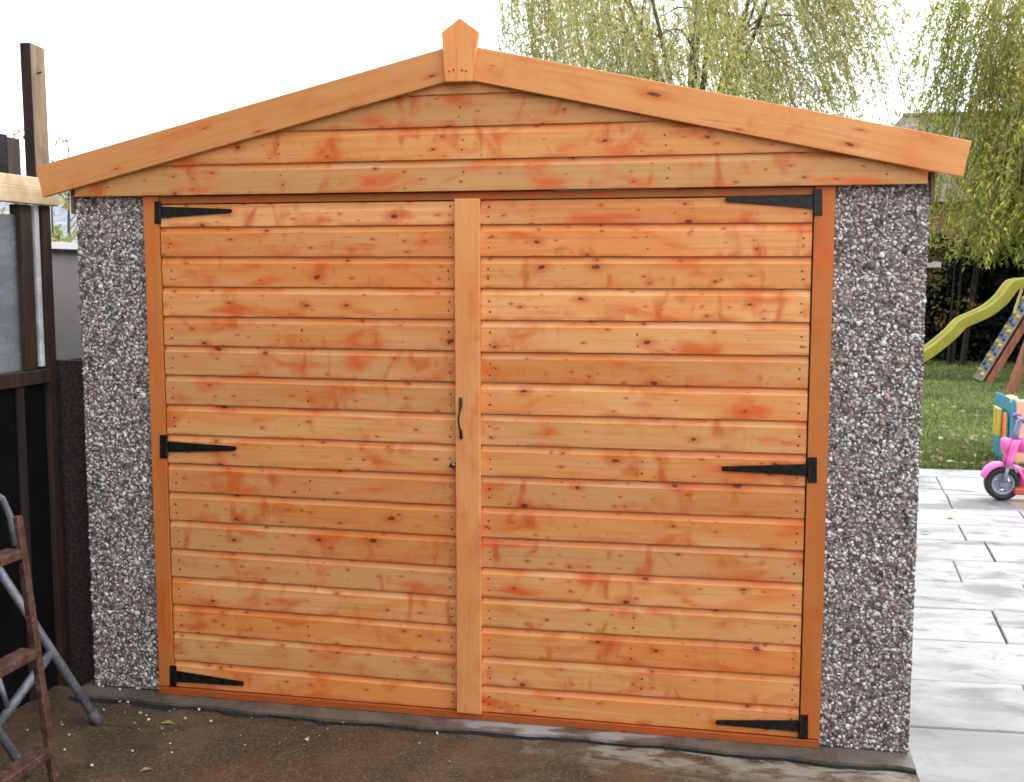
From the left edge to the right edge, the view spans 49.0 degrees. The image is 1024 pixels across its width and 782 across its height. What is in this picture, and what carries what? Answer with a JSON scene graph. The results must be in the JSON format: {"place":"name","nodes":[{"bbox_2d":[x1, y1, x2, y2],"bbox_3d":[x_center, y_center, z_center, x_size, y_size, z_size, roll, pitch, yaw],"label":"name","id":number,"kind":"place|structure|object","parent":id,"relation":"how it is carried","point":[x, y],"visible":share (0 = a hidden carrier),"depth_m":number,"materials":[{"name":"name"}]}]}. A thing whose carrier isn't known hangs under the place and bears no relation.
{"place":"outdoors","nodes":[
{"label":"outdoors","id":0,"kind":"place"},
{"bbox_2d":[0,686,917,781],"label":"driveway","id":1,"kind":"structure","parent":0,"point":[201,747],"depth_m":4.03,"materials":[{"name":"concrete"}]},
{"bbox_2d":[0,133,94,712],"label":"lean to","id":2,"kind":"object","parent":1,"relation":"on","point":[43,479],"visible":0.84,"depth_m":4.55,"materials":[{"name":"black wood"}]},
{"bbox_2d":[20,42,48,177],"bbox_3d":[-1.911,-1.071,4.523,0.070,0.633,0.095,1,6,12],"label":"timber post","id":3,"kind":"object","parent":2,"relation":"on","point":[34,98],"visible":0.69,"depth_m":4.49,"materials":[{"name":"brown wood"}]},
{"bbox_2d":[0,494,103,781],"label":"stepladder","id":4,"kind":"object","parent":1,"relation":"on","point":[19,767],"visible":1,"depth_m":3.65,"materials":[{"name":"rust painted metal"},{"name":"grey metal"}]},
{"bbox_2d":[139,767,152,771],"bbox_3d":[-1.274,1.319,3.909,0.045,0.010,0.021,-2,6,-22],"label":"fallen leaf","id":5,"kind":"object","parent":1,"relation":"on","point":[146,768],"visible":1,"depth_m":3.91,"materials":[{"name":"beige plant"}]},
{"bbox_2d":[26,685,651,768],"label":"loose pebbles","id":6,"kind":"object","parent":1,"relation":"on","point":[185,718],"visible":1,"depth_m":4.30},
{"bbox_2d":[69,697,915,774],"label":"joint dirt","id":7,"kind":"structure","parent":0,"point":[222,712],"depth_m":4.21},
{"bbox_2d":[36,18,970,771],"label":"garage","id":8,"kind":"structure","parent":0,"point":[460,380],"depth_m":4.15,"materials":[{"name":"wood"}]},
{"bbox_2d":[154,198,481,713],"bbox_3d":[-0.756,0.247,4.340,1.314,1.955,0.067,1,6,13],"label":"door","id":9,"kind":"structure","parent":8,"relation":"in","point":[323,360],"depth_m":4.33,"materials":[{"name":"orange wood"}]},
{"bbox_2d":[481,189,821,738],"bbox_3d":[0.482,0.268,4.089,1.217,1.961,0.034,1,6,12],"label":"door","id":10,"kind":"structure","parent":8,"relation":"in","point":[644,362],"depth_m":4.08,"materials":[{"name":"orange wood"}]},
{"bbox_2d":[0,0,1023,190],"label":"sky","id":11,"kind":"structure","parent":0,"point":[116,71],"materials":[{"name":"white"}]},
{"bbox_2d":[895,111,1023,242],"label":"house","id":12,"kind":"structure","parent":0,"point":[941,201],"depth_m":28.34,"materials":[{"name":"brown tile"}]},
{"bbox_2d":[909,469,1023,781],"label":"paving","id":13,"kind":"structure","parent":0,"point":[966,723],"depth_m":5.41,"materials":[{"name":"pale grey stone paving slabs"}]},
{"bbox_2d":[980,412,1023,499],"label":"toy motorbike","id":14,"kind":"object","parent":13,"relation":"on","point":[1001,473],"visible":1,"depth_m":8.58,"materials":[{"name":"pink plastic"}]},
{"bbox_2d":[919,354,1023,470],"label":"lawn","id":15,"kind":"structure","parent":0,"point":[957,389],"depth_m":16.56,"materials":[{"name":"plant"}]},
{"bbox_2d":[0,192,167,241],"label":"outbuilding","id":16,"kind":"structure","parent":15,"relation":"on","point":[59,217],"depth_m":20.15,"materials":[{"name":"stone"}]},
{"bbox_2d":[491,0,951,189],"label":"willow tree","id":17,"kind":"object","parent":15,"relation":"on","point":[742,60],"visible":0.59,"depth_m":22.38,"materials":[{"name":"green plant"}]},
{"bbox_2d":[877,0,1023,271],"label":"willow tree","id":18,"kind":"object","parent":15,"relation":"on","point":[1001,184],"visible":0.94,"depth_m":19.91,"materials":[{"name":"green plant"}]},
{"bbox_2d":[923,228,982,365],"bbox_3d":[8.263,-1.824,21.377,1.819,2.786,1.647,1,6,12],"label":"autumn shrub","id":19,"kind":"object","parent":15,"relation":"on","point":[966,334],"visible":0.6,"depth_m":21.25,"materials":[{"name":"plant"}]},
{"bbox_2d":[927,261,941,266],"bbox_3d":[7.854,-2.357,20.871,0.358,0.112,0.024,-3,7,-24],"label":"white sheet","id":20,"kind":"object","parent":19,"relation":"in","point":[934,264],"visible":1,"depth_m":20.86,"materials":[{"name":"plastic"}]},
{"bbox_2d":[924,226,993,361],"bbox_3d":[8.421,-2.066,23.192,3.486,3.021,2.827,1,6,12],"label":"evergreen bush","id":21,"kind":"object","parent":15,"relation":"on","point":[948,314],"visible":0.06,"depth_m":22.41,"materials":[{"name":"green plant"}]},
{"bbox_2d":[919,360,1023,468],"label":"leaf litter","id":22,"kind":"object","parent":15,"relation":"on","point":[958,448],"visible":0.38,"depth_m":11.69,"materials":[{"name":"plant"}]},
{"bbox_2d":[923,277,1023,393],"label":"climbing frame","id":23,"kind":"object","parent":15,"relation":"on","point":[1000,351],"visible":0.91,"depth_m":18.04,"materials":[{"name":"yellow plastic"}]},
{"bbox_2d":[924,231,1023,361],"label":"evergreen bush","id":24,"kind":"object","parent":15,"relation":"on","point":[945,292],"visible":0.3,"depth_m":22.06,"materials":[{"name":"green plant"}]},
{"bbox_2d":[943,222,1023,361],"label":"evergreen bush","id":25,"kind":"object","parent":15,"relation":"on","point":[979,349],"visible":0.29,"depth_m":21.80,"materials":[{"name":"green plant"}]},
{"bbox_2d":[981,258,1023,362],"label":"evergreen bush","id":26,"kind":"object","parent":15,"relation":"on","point":[1003,312],"visible":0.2,"depth_m":21.52,"materials":[{"name":"green plant"}]},
{"bbox_2d":[992,392,1023,463],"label":"plastic toy","id":27,"kind":"object","parent":15,"relation":"on","point":[1016,404],"visible":0.73,"depth_m":10.29,"materials":[{"name":"plastic"}]},
{"bbox_3d":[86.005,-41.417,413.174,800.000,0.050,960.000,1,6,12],"label":"ground","id":28,"kind":"structure","parent":0,"visible":0},
{"bbox_2d":[0,128,77,241],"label":"young tree","id":29,"kind":"object","parent":28,"relation":"on","point":[3,208],"visible":0.06,"depth_m":7.86,"materials":[{"name":"green plant"}]},
{"bbox_2d":[22,175,76,241],"bbox_3d":[-3.382,-0.328,8.349,1.065,2.514,0.933,1,6,12],"label":"young tree","id":30,"kind":"object","parent":28,"relation":"on","point":[59,233],"visible":0.02,"depth_m":8.19,"materials":[{"name":"green plant"}]},
{"bbox_2d":[49,137,77,242],"bbox_3d":[-3.590,-0.601,9.110,0.618,2.901,0.672,-3,7,-28],"label":"young tree","id":31,"kind":"object","parent":28,"relation":"on","point":[68,200],"visible":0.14,"depth_m":9.08,"materials":[{"name":"green plant"}]},
{"bbox_2d":[51,241,81,359],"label":"neighbour garage","id":32,"kind":"structure","parent":28,"relation":"on","point":[66,288],"depth_m":5.37,"materials":[{"name":"white paint"}]}
]}

